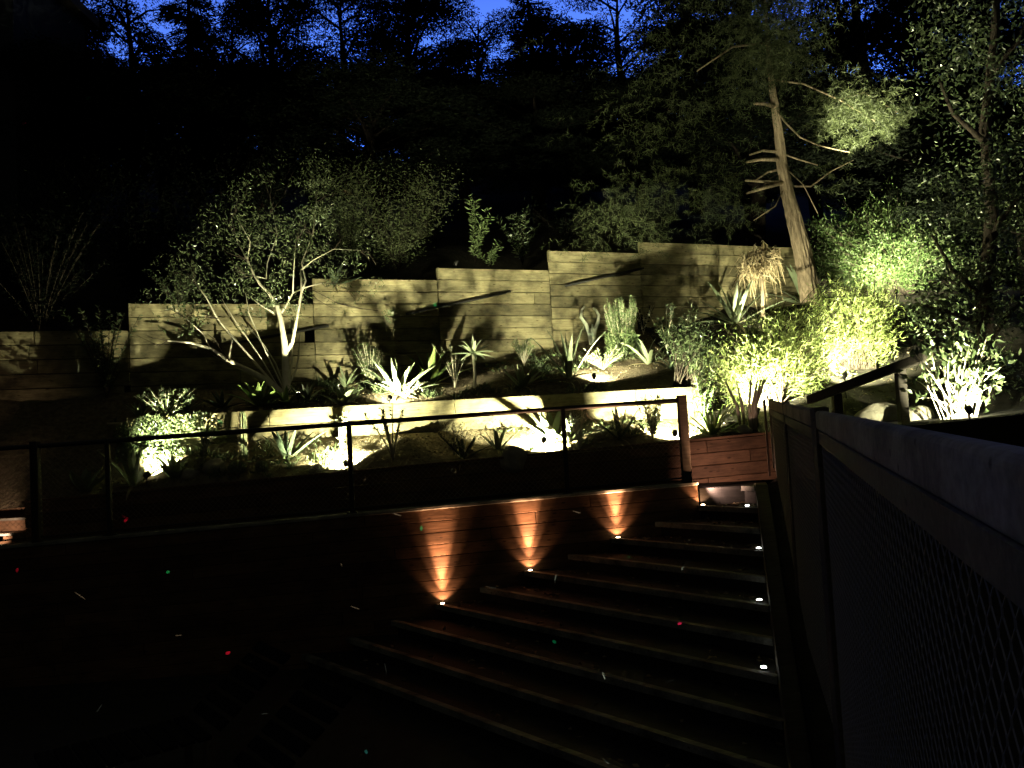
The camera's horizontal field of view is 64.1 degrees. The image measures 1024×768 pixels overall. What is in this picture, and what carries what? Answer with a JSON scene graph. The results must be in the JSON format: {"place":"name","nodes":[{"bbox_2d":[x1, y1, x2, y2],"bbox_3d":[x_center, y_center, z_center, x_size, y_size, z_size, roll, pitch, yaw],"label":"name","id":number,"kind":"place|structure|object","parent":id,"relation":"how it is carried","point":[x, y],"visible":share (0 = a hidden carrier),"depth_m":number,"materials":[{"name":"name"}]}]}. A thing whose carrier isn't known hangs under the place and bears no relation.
{"place":"outdoors","nodes":[
{"label":"outdoors","id":0,"kind":"place"},
{"bbox_2d":[0,391,155,509],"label":"bank","id":1,"kind":"structure","parent":0,"point":[63,420],"depth_m":11.00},
{"bbox_2d":[69,468,112,491],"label":"agave","id":2,"kind":"object","parent":1,"relation":"on","point":[79,485],"visible":0.9,"depth_m":10.03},
{"bbox_2d":[62,305,142,397],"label":"leafy bush","id":3,"kind":"object","parent":1,"relation":"on","point":[105,381],"visible":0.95,"depth_m":11.69,"materials":[{"name":"green plant"}]},
{"bbox_2d":[0,669,559,767],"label":"patio","id":4,"kind":"structure","parent":0,"point":[364,729],"depth_m":7.25,"materials":[{"name":"concrete"}]},
{"bbox_2d":[233,676,351,767],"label":"sun lounger","id":5,"kind":"object","parent":4,"relation":"on","point":[275,757],"visible":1,"depth_m":5.38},
{"bbox_2d":[0,481,699,687],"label":"retaining wall","id":6,"kind":"structure","parent":4,"relation":"on","point":[207,600],"depth_m":8.93,"materials":[{"name":"wood"}]},
{"bbox_2d":[0,395,691,542],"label":"wire fence","id":7,"kind":"object","parent":6,"relation":"on","point":[36,480],"visible":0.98,"depth_m":9.07,"materials":[{"name":"black metal"}]},
{"bbox_2d":[0,482,698,544],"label":"walkway","id":8,"kind":"structure","parent":6,"relation":"on","point":[275,519],"depth_m":9.74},
{"bbox_2d":[0,497,86,543],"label":"side steps","id":9,"kind":"structure","parent":8,"relation":"on","point":[6,532],"depth_m":10.00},
{"bbox_2d":[21,432,782,539],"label":"retaining wall","id":10,"kind":"structure","parent":8,"relation":"on","point":[741,457],"depth_m":9.84,"materials":[{"name":"wood"}]},
{"bbox_2d":[301,479,788,767],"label":"stairs","id":11,"kind":"structure","parent":4,"relation":"on","point":[621,721],"depth_m":7.17,"materials":[{"name":"wood"}]},
{"bbox_2d":[315,501,782,766],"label":"fallen leaves","id":12,"kind":"object","parent":11,"relation":"on","point":[648,675],"visible":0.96,"depth_m":7.92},
{"bbox_2d":[754,482,812,767],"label":"curb wall","id":13,"kind":"structure","parent":4,"relation":"on","point":[798,752],"depth_m":6.04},
{"bbox_2d":[87,409,715,497],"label":"bed soil","id":14,"kind":"structure","parent":0,"point":[380,462],"depth_m":10.35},
{"bbox_2d":[99,444,166,499],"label":"agave","id":15,"kind":"object","parent":14,"relation":"on","point":[132,468],"visible":0.77,"depth_m":10.03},
{"bbox_2d":[112,410,221,464],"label":"leafy bush","id":16,"kind":"object","parent":14,"relation":"on","point":[143,429],"visible":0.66,"depth_m":10.74,"materials":[{"name":"green plant"}]},
{"bbox_2d":[158,456,201,477],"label":"agave","id":17,"kind":"object","parent":14,"relation":"on","point":[177,469],"visible":0.88,"depth_m":10.08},
{"bbox_2d":[236,411,249,459],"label":"columnar cactus","id":18,"kind":"object","parent":14,"relation":"on","point":[242,423],"visible":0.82,"depth_m":10.53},
{"bbox_2d":[259,430,325,465],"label":"agave","id":19,"kind":"object","parent":14,"relation":"on","point":[279,444],"visible":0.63,"depth_m":10.40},
{"bbox_2d":[364,402,404,460],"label":"twiggy shrub","id":20,"kind":"object","parent":14,"relation":"on","point":[392,452],"visible":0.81,"depth_m":10.02,"materials":[{"name":"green plant"}]},
{"bbox_2d":[127,386,695,446],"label":"retaining wall","id":21,"kind":"structure","parent":14,"relation":"on","point":[279,417],"depth_m":10.97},
{"bbox_2d":[115,330,776,479],"bbox_3d":[-0.894,0.117,12.477,8.901,2.121,5.068,-3,-3,0],"label":"ground cover","id":22,"kind":"object","parent":14,"relation":"on","point":[328,385],"visible":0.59,"depth_m":11.41,"materials":[{"name":"green plant"}]},
{"bbox_2d":[498,445,527,472],"bbox_3d":[0.007,0.914,9.929,0.401,0.342,0.297,-5,-3,27],"label":"rock","id":23,"kind":"object","parent":14,"relation":"on","point":[508,456],"visible":0.85,"depth_m":9.81,"materials":[{"name":"stone"}]},
{"bbox_2d":[518,411,589,448],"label":"agave","id":24,"kind":"object","parent":14,"relation":"on","point":[551,431],"visible":0.62,"depth_m":10.32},
{"bbox_2d":[99,302,1023,491],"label":"mulch chips","id":25,"kind":"object","parent":14,"relation":"on","point":[530,393],"visible":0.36,"depth_m":11.47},
{"bbox_2d":[568,403,591,448],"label":"twiggy shrub","id":26,"kind":"object","parent":14,"relation":"on","point":[577,435],"visible":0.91,"depth_m":10.03,"materials":[{"name":"green plant"}]},
{"bbox_2d":[586,401,660,447],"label":"agave","id":27,"kind":"object","parent":14,"relation":"on","point":[617,424],"visible":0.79,"depth_m":10.15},
{"bbox_2d":[635,394,664,438],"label":"leafy shrub","id":28,"kind":"object","parent":14,"relation":"on","point":[652,423],"visible":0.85,"depth_m":10.15,"materials":[{"name":"green plant"}]},
{"bbox_2d":[690,373,715,422],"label":"leafy shrub","id":29,"kind":"object","parent":14,"relation":"on","point":[701,402],"visible":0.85,"depth_m":10.60,"materials":[{"name":"green plant"}]},
{"bbox_2d":[126,329,687,420],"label":"bed soil","id":30,"kind":"structure","parent":0,"point":[646,373],"depth_m":12.10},
{"bbox_2d":[131,384,196,415],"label":"leafy shrub","id":31,"kind":"object","parent":30,"relation":"on","point":[163,407],"visible":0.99,"depth_m":11.03,"materials":[{"name":"green plant"}]},
{"bbox_2d":[224,380,288,409],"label":"agave","id":32,"kind":"object","parent":30,"relation":"on","point":[259,401],"visible":0.89,"depth_m":11.39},
{"bbox_2d":[129,147,395,392],"bbox_3d":[-3.821,-1.634,12.425,2.580,3.794,3.441,-5,-4,35],"label":"multi stem tree","id":33,"kind":"object","parent":30,"relation":"on","point":[286,378],"visible":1,"depth_m":12.09,"materials":[{"name":"green plant"}]},
{"bbox_2d":[317,383,365,409],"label":"agave","id":34,"kind":"object","parent":30,"relation":"on","point":[342,399],"visible":0.72,"depth_m":11.20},
{"bbox_2d":[351,343,384,389],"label":"feathery shrub","id":35,"kind":"object","parent":30,"relation":"on","point":[369,377],"visible":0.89,"depth_m":12.38,"materials":[{"name":"green plant"}]},
{"bbox_2d":[0,242,799,402],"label":"retaining wall","id":36,"kind":"structure","parent":30,"relation":"on","point":[657,282],"depth_m":13.51,"materials":[{"name":"wood"}]},
{"bbox_2d":[0,208,109,330],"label":"leafy bush","id":37,"kind":"object","parent":36,"relation":"on","point":[41,316],"visible":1,"depth_m":11.63,"materials":[{"name":"green plant"}]},
{"bbox_2d":[406,290,510,315],"bbox_3d":[-0.899,-1.376,13.886,1.883,0.438,0.108,-2,-3,-21],"label":"steel bar","id":38,"kind":"object","parent":36,"relation":"attached to","point":[456,303],"visible":1,"depth_m":13.83,"materials":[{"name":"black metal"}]},
{"bbox_2d":[362,358,437,401],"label":"agave","id":39,"kind":"object","parent":30,"relation":"on","point":[396,382],"visible":0.75,"depth_m":11.74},
{"bbox_2d":[390,346,470,390],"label":"agave","id":40,"kind":"object","parent":30,"relation":"on","point":[432,375],"visible":0.73,"depth_m":12.80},
{"bbox_2d":[450,335,496,387],"bbox_3d":[-0.520,-0.326,12.054,0.680,0.772,0.642,-5,-4,36],"label":"tree aloe","id":41,"kind":"object","parent":30,"relation":"on","point":[471,349],"visible":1,"depth_m":12.03,"materials":[{"name":"green plant"}]},
{"bbox_2d":[510,338,535,365],"bbox_3d":[0.188,-0.523,13.222,0.426,0.497,0.429,-3,-3,0],"label":"spurge","id":42,"kind":"object","parent":30,"relation":"on","point":[522,352],"visible":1,"depth_m":13.18,"materials":[{"name":"green plant"}]},
{"bbox_2d":[502,363,544,390],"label":"agave","id":43,"kind":"object","parent":30,"relation":"on","point":[524,380],"visible":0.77,"depth_m":11.78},
{"bbox_2d":[531,326,605,385],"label":"agave","id":44,"kind":"object","parent":30,"relation":"on","point":[569,360],"visible":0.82,"depth_m":11.93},
{"bbox_2d":[580,306,599,344],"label":"horned cactus","id":45,"kind":"object","parent":30,"relation":"on","point":[591,332],"visible":0.98,"depth_m":14.45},
{"bbox_2d":[578,345,627,369],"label":"succulent","id":46,"kind":"object","parent":30,"relation":"on","point":[605,363],"visible":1,"depth_m":12.57,"materials":[{"name":"green plant"}]},
{"bbox_2d":[603,295,640,356],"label":"cone shrub","id":47,"kind":"object","parent":30,"relation":"on","point":[617,330],"visible":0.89,"depth_m":13.12,"materials":[{"name":"green plant"}]},
{"bbox_2d":[617,338,669,369],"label":"agave","id":48,"kind":"object","parent":30,"relation":"on","point":[646,358],"visible":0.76,"depth_m":12.61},
{"bbox_2d":[658,302,736,405],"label":"leafy bush","id":49,"kind":"object","parent":30,"relation":"on","point":[696,353],"visible":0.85,"depth_m":11.15,"materials":[{"name":"green plant"}]},
{"bbox_2d":[0,161,1018,490],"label":"hillside","id":50,"kind":"structure","parent":0,"point":[100,291],"depth_m":17.63,"materials":[{"name":"soil"}]},
{"bbox_2d":[0,194,83,317],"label":"hillside shrub","id":51,"kind":"object","parent":50,"relation":"on","point":[14,288],"visible":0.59,"depth_m":12.86,"materials":[{"name":"green plant"}]},
{"bbox_2d":[0,0,98,259],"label":"house","id":52,"kind":"structure","parent":50,"relation":"on","point":[52,20],"depth_m":17.95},
{"bbox_2d":[13,136,138,282],"bbox_3d":[-7.897,-3.208,15.066,2.159,2.745,1.926,-6,-4,44],"label":"hillside shrub","id":53,"kind":"object","parent":50,"relation":"on","point":[81,259],"visible":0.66,"depth_m":14.99,"materials":[{"name":"green plant"}]},
{"bbox_2d":[0,29,178,241],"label":"woodland tree","id":54,"kind":"object","parent":50,"relation":"on","point":[89,78],"visible":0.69,"depth_m":18.21,"materials":[{"name":"green plant"}]},
{"bbox_2d":[64,0,152,136],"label":"woodland tree","id":55,"kind":"object","parent":50,"relation":"on","point":[95,34],"visible":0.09,"depth_m":22.62,"materials":[{"name":"green plant"}]},
{"bbox_2d":[52,136,209,303],"bbox_3d":[-6.341,-2.613,13.848,2.680,2.622,2.697,-3,-3,0],"label":"hillside shrub","id":56,"kind":"object","parent":50,"relation":"on","point":[142,279],"visible":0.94,"depth_m":13.59,"materials":[{"name":"green plant"}]},
{"bbox_2d":[81,0,186,206],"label":"woodland tree","id":57,"kind":"object","parent":50,"relation":"on","point":[152,32],"visible":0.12,"depth_m":27.32,"materials":[{"name":"green plant"}]},
{"bbox_2d":[41,37,280,233],"bbox_3d":[-8.398,-5.735,20.267,5.905,4.703,5.530,-1,-4,-36],"label":"woodland tree","id":58,"kind":"object","parent":50,"relation":"on","point":[184,83],"visible":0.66,"depth_m":19.33,"materials":[{"name":"green plant"}]},
{"bbox_2d":[142,259,202,305],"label":"leafy bush","id":59,"kind":"object","parent":50,"relation":"on","point":[180,298],"visible":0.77,"depth_m":12.33,"materials":[{"name":"green plant"}]},
{"bbox_2d":[114,0,268,208],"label":"conifer","id":60,"kind":"object","parent":50,"relation":"on","point":[168,12],"visible":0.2,"depth_m":25.33,"materials":[{"name":"green plant"}]},
{"bbox_2d":[120,105,322,282],"bbox_3d":[-4.907,-3.152,14.233,3.237,2.891,2.922,-3,-3,0],"label":"hillside shrub","id":61,"kind":"object","parent":50,"relation":"on","point":[257,205],"visible":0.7,"depth_m":13.99,"materials":[{"name":"green plant"}]},
{"bbox_2d":[210,14,266,110],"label":"woodland tree","id":62,"kind":"object","parent":50,"relation":"on","point":[244,43],"visible":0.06,"depth_m":36.90,"materials":[{"name":"green plant"}]},
{"bbox_2d":[172,0,362,211],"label":"woodland tree","id":63,"kind":"object","parent":50,"relation":"on","point":[251,17],"visible":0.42,"depth_m":24.65,"materials":[{"name":"green plant"}]},
{"bbox_2d":[190,44,424,232],"bbox_3d":[-4.791,-5.724,20.179,5.387,4.584,5.474,-3,-3,5],"label":"woodland tree","id":64,"kind":"object","parent":50,"relation":"on","point":[299,57],"visible":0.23,"depth_m":19.10,"materials":[{"name":"green plant"}]},
{"bbox_2d":[293,143,390,270],"bbox_3d":[-3.039,-3.126,14.824,1.811,2.145,2.009,-3,-3,0],"label":"hillside shrub","id":65,"kind":"object","parent":50,"relation":"on","point":[349,243],"visible":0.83,"depth_m":14.71,"materials":[{"name":"green plant"}]},
{"bbox_2d":[279,0,414,202],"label":"woodland tree","id":66,"kind":"object","parent":50,"relation":"on","point":[340,13],"visible":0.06,"depth_m":28.63,"materials":[{"name":"green plant"}]},
{"bbox_2d":[240,50,487,243],"bbox_3d":[-3.364,-4.960,18.402,5.438,3.841,5.557,-6,-4,39],"label":"woodland tree","id":67,"kind":"object","parent":50,"relation":"on","point":[362,101],"visible":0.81,"depth_m":17.55,"materials":[{"name":"green plant"}]},
{"bbox_2d":[317,148,472,278],"bbox_3d":[-2.017,-3.004,14.382,2.764,2.267,2.415,-3,-3,0],"label":"hillside shrub","id":68,"kind":"object","parent":50,"relation":"on","point":[402,243],"visible":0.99,"depth_m":14.29,"materials":[{"name":"green plant"}]},
{"bbox_2d":[323,0,503,204],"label":"woodland tree","id":69,"kind":"object","parent":50,"relation":"on","point":[402,23],"visible":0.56,"depth_m":23.87,"materials":[{"name":"green plant"}]},
{"bbox_2d":[391,144,473,242],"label":"hillside shrub","id":70,"kind":"object","parent":50,"relation":"on","point":[433,231],"visible":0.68,"depth_m":17.67,"materials":[{"name":"green plant"}]},
{"bbox_2d":[374,49,569,218],"bbox_3d":[-1.228,-6.171,21.188,5.905,4.349,5.530,-5,-4,32],"label":"woodland tree","id":71,"kind":"object","parent":50,"relation":"on","point":[482,69],"visible":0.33,"depth_m":20.42,"materials":[{"name":"green plant"}]},
{"bbox_2d":[436,1,519,174],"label":"woodland tree","id":72,"kind":"object","parent":50,"relation":"on","point":[502,23],"visible":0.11,"depth_m":33.13,"materials":[{"name":"green plant"}]},
{"bbox_2d":[465,194,495,263],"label":"hillside shrub","id":73,"kind":"object","parent":50,"relation":"on","point":[475,246],"visible":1,"depth_m":15.16,"materials":[{"name":"green plant"}]},
{"bbox_2d":[494,207,541,264],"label":"hillside shrub","id":74,"kind":"object","parent":50,"relation":"on","point":[521,252],"visible":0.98,"depth_m":15.63,"materials":[{"name":"green plant"}]},
{"bbox_2d":[417,67,656,224],"bbox_3d":[0.529,-5.378,19.037,5.474,3.329,5.387,-2,-3,-17],"label":"woodland tree","id":75,"kind":"object","parent":50,"relation":"on","point":[540,160],"visible":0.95,"depth_m":18.51,"materials":[{"name":"green plant"}]},
{"bbox_2d":[473,0,608,198],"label":"conifer","id":76,"kind":"object","parent":50,"relation":"on","point":[523,8],"visible":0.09,"depth_m":25.61,"materials":[{"name":"green plant"}]},
{"bbox_2d":[519,192,619,250],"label":"hillside shrub","id":77,"kind":"object","parent":50,"relation":"on","point":[563,236],"visible":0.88,"depth_m":15.73,"materials":[{"name":"green plant"}]},
{"bbox_2d":[479,11,677,208],"bbox_3d":[1.691,-7.537,23.145,5.474,6.046,5.387,-2,-3,-26],"label":"woodland tree","id":78,"kind":"object","parent":50,"relation":"on","point":[586,55],"visible":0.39,"depth_m":22.34,"materials":[{"name":"green plant"}]},
{"bbox_2d":[554,0,668,179],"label":"woodland tree","id":79,"kind":"object","parent":50,"relation":"on","point":[611,8],"visible":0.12,"depth_m":30.55,"materials":[{"name":"green plant"}]},
{"bbox_2d":[526,68,738,212],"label":"woodland tree","id":80,"kind":"object","parent":50,"relation":"on","point":[601,183],"visible":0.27,"depth_m":20.73,"materials":[{"name":"green plant"}]},
{"bbox_2d":[610,0,738,214],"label":"conifer","id":81,"kind":"object","parent":50,"relation":"on","point":[686,70],"visible":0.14,"depth_m":22.18,"materials":[{"name":"green plant"}]},
{"bbox_2d":[623,0,873,224],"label":"woodland tree","id":82,"kind":"object","parent":50,"relation":"on","point":[704,25],"visible":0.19,"depth_m":19.97,"materials":[{"name":"green plant"}]},
{"bbox_2d":[620,33,898,246],"bbox_3d":[5.577,-5.144,18.207,5.387,4.459,5.474,-2,-3,-16],"label":"woodland tree","id":83,"kind":"object","parent":50,"relation":"on","point":[757,236],"visible":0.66,"depth_m":17.90,"materials":[{"name":"green plant"}]},
{"bbox_2d":[724,55,901,220],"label":"woodland tree","id":84,"kind":"object","parent":50,"relation":"on","point":[812,191],"visible":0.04,"depth_m":23.09,"materials":[{"name":"green plant"}]},
{"bbox_2d":[784,77,961,207],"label":"woodland tree","id":85,"kind":"object","parent":50,"relation":"on","point":[848,173],"visible":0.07,"depth_m":22.39,"materials":[{"name":"green plant"}]},
{"bbox_2d":[790,0,967,206],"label":"tree","id":86,"kind":"object","parent":50,"relation":"on","point":[862,58],"visible":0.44,"depth_m":19.41,"materials":[{"name":"green plant"}]},
{"bbox_2d":[804,0,1023,260],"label":"woodland tree","id":87,"kind":"object","parent":50,"relation":"on","point":[1008,33],"visible":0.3,"depth_m":19.62,"materials":[{"name":"green plant"}]},
{"bbox_2d":[884,0,1023,209],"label":"woodland tree","id":88,"kind":"object","parent":50,"relation":"on","point":[982,12],"visible":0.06,"depth_m":23.10,"materials":[{"name":"green plant"}]},
{"bbox_2d":[84,0,1023,165],"label":"sky","id":89,"kind":"structure","parent":0,"point":[485,6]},
{"bbox_2d":[645,286,1023,438],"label":"bank soil","id":90,"kind":"structure","parent":0,"point":[1004,405],"depth_m":11.35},
{"bbox_2d":[647,303,686,349],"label":"leafy shrub","id":91,"kind":"object","parent":90,"relation":"on","point":[661,333],"visible":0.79,"depth_m":13.47,"materials":[{"name":"green plant"}]},
{"bbox_2d":[688,405,746,440],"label":"agave","id":92,"kind":"object","parent":90,"relation":"on","point":[713,425],"visible":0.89,"depth_m":10.11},
{"bbox_2d":[512,0,938,303],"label":"pine tree","id":93,"kind":"object","parent":90,"relation":"on","point":[805,267],"visible":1,"depth_m":14.81,"materials":[{"name":"green plant"}]},
{"bbox_2d":[696,278,790,331],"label":"agave","id":94,"kind":"object","parent":90,"relation":"on","point":[735,306],"visible":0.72,"depth_m":14.61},
{"bbox_2d":[725,379,765,429],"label":"cane clump","id":95,"kind":"object","parent":90,"relation":"on","point":[752,412],"visible":0.97,"depth_m":10.14,"materials":[{"name":"beige plant"}]},
{"bbox_2d":[730,240,785,316],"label":"dry grass clump","id":96,"kind":"object","parent":90,"relation":"on","point":[757,263],"visible":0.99,"depth_m":14.63,"materials":[{"name":"beige plant"}]},
{"bbox_2d":[694,279,858,416],"bbox_3d":[3.549,-0.489,11.104,2.432,1.973,1.539,-3,-3,0],"label":"leafy bush","id":97,"kind":"object","parent":90,"relation":"on","point":[779,358],"visible":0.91,"depth_m":10.79,"materials":[{"name":"green plant"}]},
{"bbox_2d":[767,265,851,306],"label":"agave","id":98,"kind":"object","parent":90,"relation":"on","point":[793,275],"visible":0.36,"depth_m":15.99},
{"bbox_2d":[804,267,918,369],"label":"leafy bush","id":99,"kind":"object","parent":90,"relation":"on","point":[863,322],"visible":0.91,"depth_m":11.64,"materials":[{"name":"green plant"}]},
{"bbox_2d":[806,352,927,424],"bbox_3d":[3.833,0.379,8.779,0.192,1.324,1.314,-1,-4,-40],"label":"handrail","id":100,"kind":"object","parent":90,"relation":"on","point":[834,392],"visible":0.62,"depth_m":8.57,"materials":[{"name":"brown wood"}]},
{"bbox_2d":[854,402,897,421],"bbox_3d":[4.296,0.399,9.575,0.519,0.368,0.439,-3,-3,0],"label":"rock","id":101,"kind":"object","parent":90,"relation":"on","point":[883,411],"visible":0.4,"depth_m":9.44,"materials":[{"name":"stone"}]},
{"bbox_2d":[805,164,979,295],"bbox_3d":[7.951,-3.238,16.943,4.289,3.081,2.409,-3,-3,0],"label":"leafy bush","id":102,"kind":"object","parent":90,"relation":"on","point":[880,245],"visible":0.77,"depth_m":16.52,"materials":[{"name":"green plant"}]},
{"bbox_2d":[806,74,1023,290],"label":"woodland tree","id":103,"kind":"object","parent":90,"relation":"on","point":[908,187],"visible":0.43,"depth_m":16.58,"materials":[{"name":"green plant"}]},
{"bbox_2d":[909,405,933,420],"bbox_3d":[4.418,0.370,8.921,0.345,0.270,0.448,-3,-3,0],"label":"rock","id":104,"kind":"object","parent":90,"relation":"on","point":[919,412],"visible":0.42,"depth_m":8.78,"materials":[{"name":"stone"}]},
{"bbox_2d":[882,64,1023,297],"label":"woodland tree","id":105,"kind":"object","parent":90,"relation":"on","point":[964,153],"visible":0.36,"depth_m":15.95,"materials":[{"name":"green plant"}]},
{"bbox_2d":[892,0,1023,403],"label":"broadleaf tree","id":106,"kind":"object","parent":90,"relation":"on","point":[988,273],"visible":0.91,"depth_m":10.23,"materials":[{"name":"green plant"}]},
{"bbox_2d":[893,321,1023,419],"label":"broad leaf plant","id":107,"kind":"object","parent":90,"relation":"on","point":[955,407],"visible":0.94,"depth_m":8.20,"materials":[{"name":"green plant"}]},
{"bbox_3d":[3.247,1.954,5.979,2.280,2.128,7.402,-4,-3,15],"label":"bank fill","id":108,"kind":"object","parent":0,"visible":0},
{"bbox_2d":[763,399,1023,767],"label":"deck railing","id":109,"kind":"object","parent":108,"relation":"on","point":[960,497],"visible":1,"depth_m":1.82,"materials":[{"name":"metal"}]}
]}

